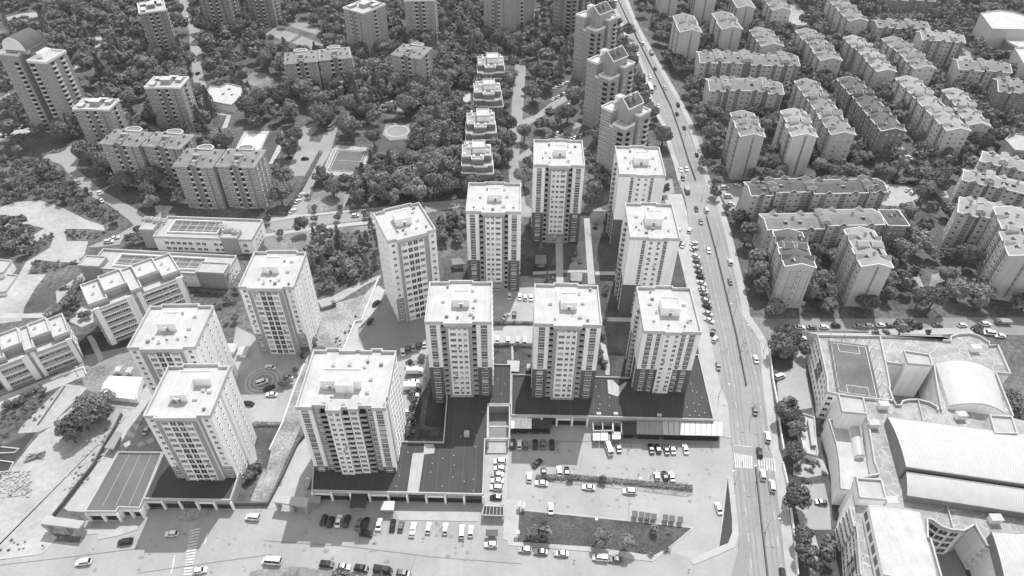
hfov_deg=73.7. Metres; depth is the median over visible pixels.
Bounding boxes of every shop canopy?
[511,418,531,432]
[533,418,551,431]
[622,422,635,437]
[637,420,662,439]
[663,421,722,440]
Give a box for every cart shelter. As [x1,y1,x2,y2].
[632,511,637,516]
[639,511,643,517]
[645,512,650,518]
[651,513,656,519]
[663,514,667,520]
[669,515,674,521]
[677,516,682,522]
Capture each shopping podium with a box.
[311,364,510,504]
[510,354,713,426]
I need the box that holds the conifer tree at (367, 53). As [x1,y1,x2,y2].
[363,44,372,58]
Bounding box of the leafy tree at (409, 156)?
[403,151,422,165]
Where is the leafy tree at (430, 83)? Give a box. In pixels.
[427,79,444,90]
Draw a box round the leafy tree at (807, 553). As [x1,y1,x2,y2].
[794,543,815,565]
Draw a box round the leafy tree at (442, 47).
[436,45,450,53]
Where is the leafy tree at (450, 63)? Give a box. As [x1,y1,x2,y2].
[442,59,457,68]
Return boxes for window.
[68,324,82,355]
[158,357,165,362]
[160,422,168,425]
[166,357,173,362]
[172,427,180,431]
[172,444,180,447]
[174,432,182,437]
[176,421,184,425]
[177,438,185,442]
[179,427,187,431]
[180,443,187,448]
[182,432,190,437]
[183,449,190,453]
[185,438,193,442]
[185,454,193,458]
[187,443,195,447]
[190,449,198,453]
[191,464,198,468]
[193,454,200,458]
[195,459,203,463]
[198,464,205,468]
[259,304,319,353]
[312,397,405,474]
[384,277,426,319]
[492,293,493,375]
[531,148,533,226]
[531,308,533,387]
[607,153,617,242]
[615,267,633,312]
[625,333,683,393]
[866,521,869,532]
[868,533,872,542]
[871,543,874,554]
[873,555,877,566]
[929,523,938,532]
[929,530,934,537]
[932,535,943,541]
[932,540,939,546]
[936,529,947,536]
[936,548,945,552]
[939,543,949,547]
[943,537,954,542]
[947,532,958,537]
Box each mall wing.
[998,38,1023,58]
[1008,48,1023,80]
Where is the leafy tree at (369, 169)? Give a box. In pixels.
[353,164,375,177]
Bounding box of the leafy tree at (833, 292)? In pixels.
[821,282,838,302]
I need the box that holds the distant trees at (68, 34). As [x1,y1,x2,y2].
[0,0,1023,575]
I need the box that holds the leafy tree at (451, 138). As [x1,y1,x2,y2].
[446,130,455,142]
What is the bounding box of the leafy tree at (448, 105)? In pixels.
[437,101,453,110]
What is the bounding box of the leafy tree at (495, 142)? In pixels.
[490,137,503,152]
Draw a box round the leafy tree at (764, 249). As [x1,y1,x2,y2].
[748,247,768,261]
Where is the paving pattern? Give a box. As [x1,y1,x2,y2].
[123,227,592,447]
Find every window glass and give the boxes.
[263,557,281,563]
[373,567,390,572]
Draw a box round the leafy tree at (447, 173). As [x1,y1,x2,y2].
[436,170,454,192]
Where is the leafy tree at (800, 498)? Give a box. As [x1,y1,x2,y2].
[782,481,812,509]
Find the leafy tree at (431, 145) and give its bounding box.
[425,139,440,146]
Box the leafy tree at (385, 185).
[367,176,394,201]
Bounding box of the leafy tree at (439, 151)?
[429,146,447,157]
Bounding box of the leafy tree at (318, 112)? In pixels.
[309,102,328,125]
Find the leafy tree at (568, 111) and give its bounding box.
[561,105,575,124]
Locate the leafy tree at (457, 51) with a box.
[450,46,467,54]
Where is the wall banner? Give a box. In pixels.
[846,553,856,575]
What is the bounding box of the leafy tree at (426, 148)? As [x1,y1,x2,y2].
[422,146,433,151]
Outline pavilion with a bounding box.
[200,83,249,112]
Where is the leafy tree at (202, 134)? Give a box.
[190,132,204,141]
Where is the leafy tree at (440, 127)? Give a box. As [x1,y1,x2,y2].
[433,125,449,133]
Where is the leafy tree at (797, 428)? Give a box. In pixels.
[788,419,807,436]
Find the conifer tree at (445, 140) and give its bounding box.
[438,126,450,147]
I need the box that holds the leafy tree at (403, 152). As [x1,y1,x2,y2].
[400,148,410,159]
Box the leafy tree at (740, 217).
[732,210,750,228]
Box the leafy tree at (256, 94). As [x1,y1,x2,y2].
[248,88,266,102]
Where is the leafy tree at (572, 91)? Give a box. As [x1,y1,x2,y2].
[565,86,579,105]
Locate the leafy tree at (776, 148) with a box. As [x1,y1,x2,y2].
[768,143,780,155]
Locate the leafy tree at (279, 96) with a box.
[270,88,287,105]
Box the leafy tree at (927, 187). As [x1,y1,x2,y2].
[913,179,936,201]
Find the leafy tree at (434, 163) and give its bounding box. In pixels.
[422,158,441,173]
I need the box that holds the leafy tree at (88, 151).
[80,141,103,160]
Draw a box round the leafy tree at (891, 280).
[884,270,898,287]
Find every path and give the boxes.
[0,284,73,317]
[0,347,131,395]
[6,12,40,20]
[55,273,84,302]
[87,335,103,361]
[218,110,231,127]
[269,131,282,163]
[318,275,380,303]
[343,145,373,207]
[385,125,409,136]
[533,271,555,274]
[555,243,563,282]
[564,270,586,271]
[584,218,594,283]
[595,272,614,274]
[600,342,609,374]
[602,317,630,321]
[810,535,819,575]
[913,275,923,287]
[927,310,937,319]
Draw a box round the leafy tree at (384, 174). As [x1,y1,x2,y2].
[375,171,389,179]
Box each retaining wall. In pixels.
[50,366,86,379]
[52,413,122,516]
[234,501,267,505]
[266,432,304,506]
[269,363,304,450]
[342,278,378,349]
[768,345,784,450]
[782,462,798,575]
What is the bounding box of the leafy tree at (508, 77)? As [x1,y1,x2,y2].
[501,69,515,84]
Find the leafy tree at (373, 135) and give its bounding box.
[363,128,380,146]
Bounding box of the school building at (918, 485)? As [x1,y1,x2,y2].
[807,332,1023,575]
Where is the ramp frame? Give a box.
[488,405,509,447]
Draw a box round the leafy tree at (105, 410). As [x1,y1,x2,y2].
[96,400,112,420]
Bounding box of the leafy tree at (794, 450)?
[785,440,806,461]
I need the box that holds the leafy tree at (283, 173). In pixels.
[272,165,293,181]
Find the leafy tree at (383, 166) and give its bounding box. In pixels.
[379,160,400,172]
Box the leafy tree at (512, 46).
[506,39,519,54]
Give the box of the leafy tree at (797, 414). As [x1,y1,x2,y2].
[784,406,805,422]
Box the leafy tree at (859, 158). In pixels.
[850,150,869,165]
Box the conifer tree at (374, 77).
[370,67,385,100]
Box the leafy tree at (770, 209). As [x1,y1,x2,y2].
[765,206,785,213]
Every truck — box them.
[320,300,335,309]
[403,381,421,390]
[406,366,423,374]
[409,522,416,537]
[684,185,689,193]
[994,318,1012,324]
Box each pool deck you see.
[235,130,268,149]
[460,91,470,101]
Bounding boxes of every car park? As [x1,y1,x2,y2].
[0,124,29,141]
[95,35,101,46]
[248,398,276,421]
[289,121,328,175]
[379,98,409,111]
[493,287,533,322]
[493,325,532,342]
[509,440,733,558]
[517,123,592,160]
[553,84,584,102]
[716,183,742,210]
[881,184,917,205]
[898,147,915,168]
[935,188,948,197]
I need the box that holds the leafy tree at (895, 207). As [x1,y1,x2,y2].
[884,205,906,216]
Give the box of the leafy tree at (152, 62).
[144,58,159,72]
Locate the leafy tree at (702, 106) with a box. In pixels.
[692,101,709,122]
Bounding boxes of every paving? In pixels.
[128,419,160,450]
[232,326,309,463]
[358,294,426,440]
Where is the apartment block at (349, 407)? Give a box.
[295,348,405,474]
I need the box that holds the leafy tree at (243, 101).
[235,95,254,111]
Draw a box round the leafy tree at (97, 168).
[91,156,109,179]
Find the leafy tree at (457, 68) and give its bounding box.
[452,64,463,75]
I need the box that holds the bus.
[647,82,653,92]
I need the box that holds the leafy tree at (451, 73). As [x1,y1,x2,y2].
[441,68,457,80]
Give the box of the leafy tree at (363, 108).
[356,103,373,122]
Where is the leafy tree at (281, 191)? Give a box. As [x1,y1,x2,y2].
[267,181,291,206]
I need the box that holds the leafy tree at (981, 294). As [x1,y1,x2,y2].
[970,283,996,308]
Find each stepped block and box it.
[0,313,83,390]
[80,253,192,345]
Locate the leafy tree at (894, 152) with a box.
[888,143,905,165]
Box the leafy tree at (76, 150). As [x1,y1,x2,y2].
[70,140,93,166]
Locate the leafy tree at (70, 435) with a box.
[62,427,79,442]
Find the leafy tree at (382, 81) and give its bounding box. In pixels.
[376,78,384,96]
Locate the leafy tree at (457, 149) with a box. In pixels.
[451,144,461,157]
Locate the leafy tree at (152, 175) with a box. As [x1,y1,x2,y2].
[134,164,162,190]
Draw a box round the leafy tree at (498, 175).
[493,169,503,181]
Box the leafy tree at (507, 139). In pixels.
[496,131,516,146]
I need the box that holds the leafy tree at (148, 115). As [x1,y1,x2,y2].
[140,104,156,124]
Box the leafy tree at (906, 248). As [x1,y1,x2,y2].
[893,237,918,260]
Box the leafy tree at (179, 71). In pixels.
[166,67,187,75]
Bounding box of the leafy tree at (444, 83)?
[432,82,450,91]
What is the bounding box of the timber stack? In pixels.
[23,451,45,461]
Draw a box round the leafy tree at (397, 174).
[390,167,412,187]
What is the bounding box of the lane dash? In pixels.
[623,0,778,568]
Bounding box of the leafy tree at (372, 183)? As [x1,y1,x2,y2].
[365,173,383,199]
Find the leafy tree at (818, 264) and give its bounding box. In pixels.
[815,257,821,270]
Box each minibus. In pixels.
[262,556,282,565]
[327,123,335,129]
[372,564,392,575]
[604,441,613,455]
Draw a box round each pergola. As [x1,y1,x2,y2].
[482,505,503,520]
[592,420,612,436]
[613,422,621,434]
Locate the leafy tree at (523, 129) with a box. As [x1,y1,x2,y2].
[516,123,531,141]
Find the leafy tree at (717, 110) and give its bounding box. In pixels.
[707,105,724,118]
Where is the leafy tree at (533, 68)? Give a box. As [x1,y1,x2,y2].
[527,61,540,81]
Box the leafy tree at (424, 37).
[420,33,430,46]
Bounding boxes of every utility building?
[0,259,16,278]
[0,274,18,295]
[998,133,1023,155]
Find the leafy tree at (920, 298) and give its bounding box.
[911,286,932,308]
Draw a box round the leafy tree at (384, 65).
[378,62,392,72]
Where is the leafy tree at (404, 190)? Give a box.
[401,180,424,200]
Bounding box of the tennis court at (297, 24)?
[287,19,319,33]
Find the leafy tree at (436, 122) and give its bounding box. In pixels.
[429,118,449,129]
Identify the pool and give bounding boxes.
[239,132,266,148]
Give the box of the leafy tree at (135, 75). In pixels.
[123,70,143,84]
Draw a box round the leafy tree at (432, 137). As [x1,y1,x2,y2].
[423,130,446,145]
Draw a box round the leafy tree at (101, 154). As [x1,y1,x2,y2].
[91,151,113,174]
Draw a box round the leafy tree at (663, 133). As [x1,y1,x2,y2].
[654,125,673,147]
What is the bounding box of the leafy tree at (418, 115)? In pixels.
[412,112,428,126]
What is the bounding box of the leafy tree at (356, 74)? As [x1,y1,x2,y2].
[352,66,368,77]
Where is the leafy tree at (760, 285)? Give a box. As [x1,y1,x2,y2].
[752,276,769,297]
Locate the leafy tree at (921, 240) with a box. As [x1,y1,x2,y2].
[910,229,932,252]
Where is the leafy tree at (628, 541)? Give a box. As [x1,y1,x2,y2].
[618,533,637,549]
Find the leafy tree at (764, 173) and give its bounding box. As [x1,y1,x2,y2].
[758,168,779,180]
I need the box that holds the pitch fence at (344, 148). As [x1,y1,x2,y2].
[325,142,368,172]
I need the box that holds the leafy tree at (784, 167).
[774,163,789,173]
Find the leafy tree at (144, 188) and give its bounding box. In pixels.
[138,181,155,199]
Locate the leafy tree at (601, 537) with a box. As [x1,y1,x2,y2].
[592,528,611,549]
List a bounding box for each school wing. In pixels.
[78,248,240,289]
[139,216,266,254]
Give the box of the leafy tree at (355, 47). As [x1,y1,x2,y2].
[350,41,364,55]
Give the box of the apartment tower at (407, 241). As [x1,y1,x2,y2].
[373,202,439,321]
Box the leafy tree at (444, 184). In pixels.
[432,175,461,197]
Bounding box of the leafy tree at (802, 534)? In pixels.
[793,524,814,545]
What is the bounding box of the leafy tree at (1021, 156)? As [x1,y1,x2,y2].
[1009,153,1023,159]
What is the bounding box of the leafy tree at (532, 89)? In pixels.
[523,82,541,105]
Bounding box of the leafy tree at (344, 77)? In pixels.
[330,72,349,85]
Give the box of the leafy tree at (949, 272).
[938,265,960,284]
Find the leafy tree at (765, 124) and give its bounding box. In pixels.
[759,118,770,130]
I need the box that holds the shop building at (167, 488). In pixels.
[143,453,242,510]
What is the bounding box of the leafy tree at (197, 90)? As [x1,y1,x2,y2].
[190,82,201,103]
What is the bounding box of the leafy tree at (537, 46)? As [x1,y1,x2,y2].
[530,41,542,60]
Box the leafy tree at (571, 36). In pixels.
[567,32,574,40]
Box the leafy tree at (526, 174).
[513,167,532,187]
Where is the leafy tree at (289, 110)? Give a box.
[282,102,299,123]
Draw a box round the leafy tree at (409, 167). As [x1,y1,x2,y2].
[395,164,418,178]
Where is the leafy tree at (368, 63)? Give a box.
[359,58,379,69]
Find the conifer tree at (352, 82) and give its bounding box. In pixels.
[348,73,357,93]
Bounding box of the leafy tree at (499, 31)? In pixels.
[491,27,503,45]
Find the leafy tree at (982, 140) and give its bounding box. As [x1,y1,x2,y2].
[970,132,995,154]
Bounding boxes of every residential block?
[655,0,677,17]
[668,13,701,68]
[687,0,715,26]
[693,49,799,89]
[702,75,784,119]
[709,11,742,51]
[722,110,765,179]
[728,0,755,33]
[738,175,888,223]
[745,27,784,54]
[752,206,885,252]
[761,0,791,28]
[766,228,816,307]
[772,108,817,177]
[787,78,855,160]
[793,28,842,84]
[824,0,868,35]
[830,226,893,306]
[833,76,906,163]
[839,35,896,94]
[868,18,929,41]
[877,209,909,251]
[879,36,935,86]
[883,0,934,14]
[886,75,971,158]
[912,29,965,65]
[940,87,990,147]
[941,196,1023,247]
[946,57,1012,94]
[948,169,1023,207]
[974,150,1023,181]
[975,206,1023,300]
[986,76,1023,116]
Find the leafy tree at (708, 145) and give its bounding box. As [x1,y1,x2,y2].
[701,136,720,157]
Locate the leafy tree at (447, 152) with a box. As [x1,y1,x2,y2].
[434,147,452,157]
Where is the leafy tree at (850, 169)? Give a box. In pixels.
[839,162,859,177]
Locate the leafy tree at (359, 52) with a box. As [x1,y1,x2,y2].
[354,46,364,58]
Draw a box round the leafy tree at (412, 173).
[400,168,419,182]
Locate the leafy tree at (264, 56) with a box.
[255,49,271,70]
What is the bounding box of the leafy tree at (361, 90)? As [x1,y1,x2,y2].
[358,87,369,93]
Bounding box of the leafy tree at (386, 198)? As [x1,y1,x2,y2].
[378,191,390,203]
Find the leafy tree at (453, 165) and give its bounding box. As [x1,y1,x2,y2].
[439,157,461,174]
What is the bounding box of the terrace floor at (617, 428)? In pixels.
[594,426,620,433]
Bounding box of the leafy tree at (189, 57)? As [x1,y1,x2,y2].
[177,50,195,72]
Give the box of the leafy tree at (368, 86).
[364,80,380,91]
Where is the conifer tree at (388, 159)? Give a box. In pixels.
[384,151,394,169]
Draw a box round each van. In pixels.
[245,513,260,520]
[255,378,268,385]
[459,524,464,538]
[522,336,527,344]
[592,553,607,561]
[720,185,728,188]
[723,194,732,197]
[763,431,770,442]
[768,479,775,492]
[774,372,785,379]
[897,179,905,182]
[984,330,996,335]
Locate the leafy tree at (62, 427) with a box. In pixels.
[59,414,89,434]
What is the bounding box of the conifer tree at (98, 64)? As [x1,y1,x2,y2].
[92,52,110,85]
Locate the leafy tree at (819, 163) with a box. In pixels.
[812,157,829,177]
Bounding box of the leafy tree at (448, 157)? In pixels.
[435,155,453,160]
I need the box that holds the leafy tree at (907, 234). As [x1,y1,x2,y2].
[900,222,913,239]
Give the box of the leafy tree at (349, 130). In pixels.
[339,120,357,139]
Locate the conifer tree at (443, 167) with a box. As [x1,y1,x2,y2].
[439,160,446,172]
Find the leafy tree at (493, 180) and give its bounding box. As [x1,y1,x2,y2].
[488,178,498,181]
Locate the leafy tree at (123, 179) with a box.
[107,171,133,192]
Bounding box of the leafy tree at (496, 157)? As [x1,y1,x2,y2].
[491,146,500,164]
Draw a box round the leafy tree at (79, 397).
[73,395,85,402]
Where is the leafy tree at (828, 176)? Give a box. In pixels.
[821,174,837,178]
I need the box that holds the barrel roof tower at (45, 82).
[0,28,85,134]
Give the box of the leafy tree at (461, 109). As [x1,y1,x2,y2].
[456,104,469,122]
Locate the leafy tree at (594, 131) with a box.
[589,124,599,145]
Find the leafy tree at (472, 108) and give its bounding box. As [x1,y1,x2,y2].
[464,104,479,114]
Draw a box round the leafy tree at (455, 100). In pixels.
[446,94,463,111]
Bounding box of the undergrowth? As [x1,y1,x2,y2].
[0,152,826,550]
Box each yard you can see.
[777,351,811,409]
[788,5,806,24]
[788,102,840,160]
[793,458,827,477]
[796,483,830,529]
[887,101,954,157]
[958,49,975,60]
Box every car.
[58,285,69,289]
[69,259,79,263]
[75,557,92,566]
[103,239,113,243]
[109,236,119,239]
[117,537,133,545]
[141,425,149,434]
[164,530,178,536]
[192,566,206,574]
[243,400,254,406]
[263,385,275,391]
[264,364,275,369]
[265,392,277,396]
[281,374,293,379]
[319,514,327,525]
[319,560,334,567]
[326,516,334,527]
[334,514,342,527]
[335,563,350,570]
[342,514,350,527]
[351,213,358,217]
[353,563,368,572]
[354,517,363,530]
[358,530,372,537]
[362,516,369,529]
[367,317,373,324]
[372,300,380,306]
[375,518,382,530]
[389,519,395,531]
[396,569,411,575]
[397,520,404,531]
[400,348,404,356]
[405,345,409,353]
[405,409,414,414]
[406,420,415,424]
[407,392,418,397]
[408,379,419,382]
[411,343,415,351]
[416,342,420,348]
[422,340,426,347]
[425,522,431,533]
[442,523,448,534]
[468,525,473,537]
[484,541,497,547]
[489,484,502,490]
[490,471,503,477]
[490,494,501,500]
[491,477,503,483]
[493,458,506,464]
[494,465,505,470]
[495,336,499,343]
[502,312,509,319]
[507,292,511,299]
[510,438,514,449]
[517,440,521,449]
[518,546,531,552]
[523,440,527,449]
[526,472,531,482]
[532,439,537,449]
[532,458,542,468]
[533,548,547,555]
[535,480,547,486]
[540,439,544,449]
[541,465,546,474]
[548,502,553,514]
[549,439,554,449]
[554,550,568,556]
[556,466,561,475]
[564,466,569,476]
[582,484,595,490]
[608,556,622,562]
[615,442,621,452]
[622,487,636,494]
[648,443,654,453]
[653,470,659,480]
[654,443,661,453]
[661,470,668,480]
[662,444,669,454]
[668,470,675,481]
[669,443,675,454]
[682,443,688,453]
[689,241,698,245]
[690,246,698,250]
[691,253,700,258]
[692,259,701,264]
[693,264,702,269]
[694,269,703,274]
[696,274,704,280]
[697,280,706,285]
[698,288,708,292]
[699,292,709,297]
[702,297,711,303]
[702,303,712,309]
[702,310,713,316]
[704,317,714,323]
[710,328,715,335]
[711,336,718,342]
[714,502,722,514]
[715,362,720,370]
[752,405,757,415]
[753,355,758,362]
[756,447,762,458]
[759,469,766,480]
[779,567,785,575]
[795,324,805,328]
[806,325,817,329]
[814,499,827,505]
[819,324,828,328]
[831,323,840,327]
[853,323,864,327]
[864,323,874,327]
[875,323,885,327]
[884,323,893,327]
[932,322,943,326]
[957,323,967,327]
[979,321,991,326]
[994,333,1005,337]
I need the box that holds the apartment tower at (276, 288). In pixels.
[238,250,320,353]
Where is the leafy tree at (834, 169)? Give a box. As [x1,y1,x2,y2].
[827,163,844,176]
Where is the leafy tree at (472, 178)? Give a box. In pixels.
[460,174,482,191]
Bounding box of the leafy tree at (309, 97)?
[300,87,321,104]
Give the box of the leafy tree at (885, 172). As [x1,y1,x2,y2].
[876,165,895,181]
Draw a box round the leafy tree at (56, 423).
[53,418,66,436]
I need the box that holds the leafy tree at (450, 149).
[441,146,454,156]
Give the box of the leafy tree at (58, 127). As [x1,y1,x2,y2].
[48,118,68,142]
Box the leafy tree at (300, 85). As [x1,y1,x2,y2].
[292,78,313,101]
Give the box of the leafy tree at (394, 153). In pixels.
[387,148,401,162]
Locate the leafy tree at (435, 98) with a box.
[426,92,445,106]
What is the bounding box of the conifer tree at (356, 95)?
[351,89,362,116]
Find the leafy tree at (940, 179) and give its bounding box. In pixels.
[926,170,950,195]
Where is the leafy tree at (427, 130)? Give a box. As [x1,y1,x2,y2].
[422,127,440,136]
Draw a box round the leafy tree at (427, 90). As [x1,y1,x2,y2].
[420,86,432,95]
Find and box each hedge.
[1,386,42,408]
[42,276,83,317]
[189,287,225,294]
[252,421,280,426]
[285,150,321,210]
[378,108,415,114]
[493,321,532,324]
[493,342,510,346]
[513,343,531,347]
[536,474,692,490]
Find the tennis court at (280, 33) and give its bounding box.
[264,27,298,41]
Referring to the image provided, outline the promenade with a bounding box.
[0,367,85,410]
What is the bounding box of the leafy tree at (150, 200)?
[143,192,159,211]
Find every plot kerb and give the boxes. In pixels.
[0,446,19,453]
[0,460,14,472]
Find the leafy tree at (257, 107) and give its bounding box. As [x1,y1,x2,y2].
[244,101,266,117]
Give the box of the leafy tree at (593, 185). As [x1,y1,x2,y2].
[587,180,602,193]
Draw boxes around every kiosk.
[104,432,121,451]
[309,496,320,505]
[350,495,366,510]
[380,501,394,512]
[452,258,465,268]
[486,530,497,537]
[507,360,519,373]
[535,255,545,267]
[571,273,581,283]
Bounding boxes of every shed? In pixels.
[114,366,122,372]
[125,367,132,374]
[228,343,237,354]
[236,346,249,356]
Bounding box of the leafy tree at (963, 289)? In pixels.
[947,276,976,301]
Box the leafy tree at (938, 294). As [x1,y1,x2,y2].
[921,286,950,309]
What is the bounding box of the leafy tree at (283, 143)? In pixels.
[275,133,298,155]
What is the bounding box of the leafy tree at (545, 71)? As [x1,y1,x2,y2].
[537,64,555,80]
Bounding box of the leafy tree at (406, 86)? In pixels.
[404,77,422,91]
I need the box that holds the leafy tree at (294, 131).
[282,126,302,139]
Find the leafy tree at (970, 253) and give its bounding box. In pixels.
[955,243,984,267]
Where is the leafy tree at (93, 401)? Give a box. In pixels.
[72,393,105,412]
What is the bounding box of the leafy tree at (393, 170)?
[387,165,401,175]
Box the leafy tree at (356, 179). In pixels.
[347,170,371,188]
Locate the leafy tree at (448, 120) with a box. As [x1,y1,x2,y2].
[442,118,454,132]
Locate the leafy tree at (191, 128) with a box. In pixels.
[178,122,201,134]
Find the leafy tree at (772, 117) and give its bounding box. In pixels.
[765,113,778,130]
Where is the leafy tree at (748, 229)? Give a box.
[740,222,757,246]
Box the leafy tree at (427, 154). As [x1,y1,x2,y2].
[420,151,441,163]
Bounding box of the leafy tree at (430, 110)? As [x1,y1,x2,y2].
[424,106,438,114]
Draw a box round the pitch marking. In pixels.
[331,150,364,170]
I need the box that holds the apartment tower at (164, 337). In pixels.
[127,303,238,395]
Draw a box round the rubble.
[0,421,120,497]
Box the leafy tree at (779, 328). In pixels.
[773,324,786,331]
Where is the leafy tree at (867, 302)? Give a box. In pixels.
[855,294,880,312]
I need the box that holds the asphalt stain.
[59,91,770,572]
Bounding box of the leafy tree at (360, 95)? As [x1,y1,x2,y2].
[352,93,364,105]
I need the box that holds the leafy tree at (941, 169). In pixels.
[929,167,951,176]
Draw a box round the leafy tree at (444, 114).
[433,107,454,121]
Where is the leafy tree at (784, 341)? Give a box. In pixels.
[767,331,796,356]
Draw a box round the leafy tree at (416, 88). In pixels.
[409,81,425,106]
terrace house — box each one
[461,140,493,191]
[465,108,496,143]
[473,78,503,119]
[476,52,504,83]
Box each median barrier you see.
[618,0,695,180]
[705,215,746,385]
[754,466,768,575]
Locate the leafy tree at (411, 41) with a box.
[408,39,418,43]
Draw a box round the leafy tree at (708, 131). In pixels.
[701,125,721,139]
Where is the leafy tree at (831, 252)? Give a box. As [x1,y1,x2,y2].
[826,246,837,262]
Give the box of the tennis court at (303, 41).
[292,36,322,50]
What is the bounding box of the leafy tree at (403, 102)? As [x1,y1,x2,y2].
[395,94,414,115]
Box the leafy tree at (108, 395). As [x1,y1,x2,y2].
[95,387,115,400]
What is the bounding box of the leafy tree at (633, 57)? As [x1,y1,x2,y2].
[628,53,638,66]
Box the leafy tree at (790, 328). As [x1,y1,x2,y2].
[784,324,797,333]
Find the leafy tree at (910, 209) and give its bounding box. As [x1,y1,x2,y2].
[899,203,919,216]
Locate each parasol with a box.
[593,432,599,443]
[601,432,607,443]
[612,432,620,442]
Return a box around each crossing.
[183,528,200,574]
[734,453,774,470]
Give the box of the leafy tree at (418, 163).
[412,160,425,169]
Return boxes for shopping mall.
[970,10,1023,54]
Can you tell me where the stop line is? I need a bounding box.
[171,445,751,573]
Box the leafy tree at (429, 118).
[419,114,436,127]
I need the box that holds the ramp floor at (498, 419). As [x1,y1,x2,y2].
[489,408,510,437]
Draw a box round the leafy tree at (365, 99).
[360,94,368,105]
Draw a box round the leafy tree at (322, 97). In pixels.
[310,86,327,102]
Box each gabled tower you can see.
[552,0,589,38]
[572,1,618,83]
[582,45,634,128]
[596,91,650,185]
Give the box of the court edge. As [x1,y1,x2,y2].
[37,386,65,424]
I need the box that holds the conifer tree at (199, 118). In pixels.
[193,104,210,138]
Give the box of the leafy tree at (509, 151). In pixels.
[502,143,513,161]
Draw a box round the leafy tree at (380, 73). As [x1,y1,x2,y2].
[368,66,389,78]
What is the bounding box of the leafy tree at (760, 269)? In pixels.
[747,259,771,287]
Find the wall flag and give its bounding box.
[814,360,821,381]
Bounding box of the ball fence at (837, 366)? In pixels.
[828,332,884,397]
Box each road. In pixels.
[0,425,739,575]
[41,146,160,246]
[64,391,151,511]
[179,0,206,86]
[251,359,308,510]
[266,179,673,230]
[268,439,312,507]
[289,127,336,213]
[344,285,384,349]
[509,56,584,205]
[616,0,783,575]
[731,531,750,575]
[747,482,753,491]
[751,506,757,526]
[752,317,1023,341]
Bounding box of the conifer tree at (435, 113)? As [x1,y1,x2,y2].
[432,105,441,119]
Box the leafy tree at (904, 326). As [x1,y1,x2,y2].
[895,316,914,334]
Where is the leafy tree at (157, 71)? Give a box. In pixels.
[146,66,165,79]
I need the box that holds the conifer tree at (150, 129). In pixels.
[148,125,154,133]
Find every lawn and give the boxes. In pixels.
[0,331,131,389]
[24,288,56,311]
[212,116,225,128]
[253,422,284,469]
[262,124,289,161]
[264,226,375,251]
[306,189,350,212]
[374,118,412,150]
[413,395,421,423]
[418,430,430,438]
[425,388,444,427]
[440,211,699,376]
[518,511,690,554]
[719,480,731,545]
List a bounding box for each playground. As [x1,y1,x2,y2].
[66,307,93,326]
[382,122,408,140]
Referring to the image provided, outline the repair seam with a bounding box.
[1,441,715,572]
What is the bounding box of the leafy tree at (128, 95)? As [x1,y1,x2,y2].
[117,88,137,110]
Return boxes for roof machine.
[143,216,153,221]
[152,217,161,222]
[161,218,166,224]
[222,228,235,232]
[231,229,240,233]
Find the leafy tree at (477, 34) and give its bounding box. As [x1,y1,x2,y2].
[468,28,483,43]
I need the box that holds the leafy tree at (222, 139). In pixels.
[213,132,234,149]
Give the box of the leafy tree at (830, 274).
[811,269,835,286]
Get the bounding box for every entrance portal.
[41,516,86,536]
[273,495,310,514]
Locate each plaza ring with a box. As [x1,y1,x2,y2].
[244,367,282,395]
[247,369,279,392]
[248,370,278,391]
[251,372,275,389]
[252,373,273,388]
[255,375,271,386]
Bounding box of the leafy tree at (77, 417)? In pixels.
[64,404,93,429]
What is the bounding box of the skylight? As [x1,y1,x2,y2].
[807,420,815,447]
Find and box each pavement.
[0,545,44,559]
[86,525,137,539]
[265,220,374,236]
[269,199,466,221]
[395,511,479,521]
[484,440,516,540]
[508,500,693,561]
[536,477,692,496]
[613,9,682,180]
[625,0,796,575]
[663,194,730,438]
[689,130,702,147]
[690,475,738,564]
[808,327,993,334]
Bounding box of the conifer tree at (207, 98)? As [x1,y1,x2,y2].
[202,85,219,114]
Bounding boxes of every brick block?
[72,97,128,144]
[98,126,196,188]
[137,0,176,61]
[144,75,199,131]
[172,144,272,209]
[199,0,241,34]
[246,0,282,26]
[283,45,355,94]
[342,0,389,57]
[390,42,432,87]
[404,0,438,42]
[484,0,533,34]
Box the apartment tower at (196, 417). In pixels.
[143,363,256,480]
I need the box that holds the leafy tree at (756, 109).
[747,104,764,117]
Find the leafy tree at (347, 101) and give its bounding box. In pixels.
[337,93,358,117]
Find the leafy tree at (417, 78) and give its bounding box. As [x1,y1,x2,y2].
[410,74,425,84]
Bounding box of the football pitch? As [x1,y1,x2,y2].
[328,149,366,171]
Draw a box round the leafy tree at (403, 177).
[393,174,407,195]
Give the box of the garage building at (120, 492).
[84,451,162,521]
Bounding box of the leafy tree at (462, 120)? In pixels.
[460,110,475,124]
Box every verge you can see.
[249,566,341,575]
[770,336,842,575]
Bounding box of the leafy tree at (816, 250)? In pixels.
[808,241,826,258]
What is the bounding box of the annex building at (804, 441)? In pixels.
[797,413,817,460]
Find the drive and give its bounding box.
[397,344,427,419]
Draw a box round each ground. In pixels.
[0,0,1023,575]
[0,432,35,470]
[239,72,278,86]
[929,274,964,297]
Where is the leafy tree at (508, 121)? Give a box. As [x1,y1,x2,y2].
[497,115,517,130]
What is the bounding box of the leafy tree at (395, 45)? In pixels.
[387,40,402,53]
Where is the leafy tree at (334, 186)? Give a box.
[322,178,341,196]
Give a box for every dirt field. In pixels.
[0,200,104,323]
[0,386,148,555]
[314,284,374,349]
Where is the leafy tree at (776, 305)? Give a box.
[765,297,786,315]
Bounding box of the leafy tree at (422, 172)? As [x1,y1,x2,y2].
[416,164,434,185]
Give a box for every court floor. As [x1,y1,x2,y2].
[893,390,918,403]
[936,548,966,575]
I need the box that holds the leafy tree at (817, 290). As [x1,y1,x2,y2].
[805,276,830,303]

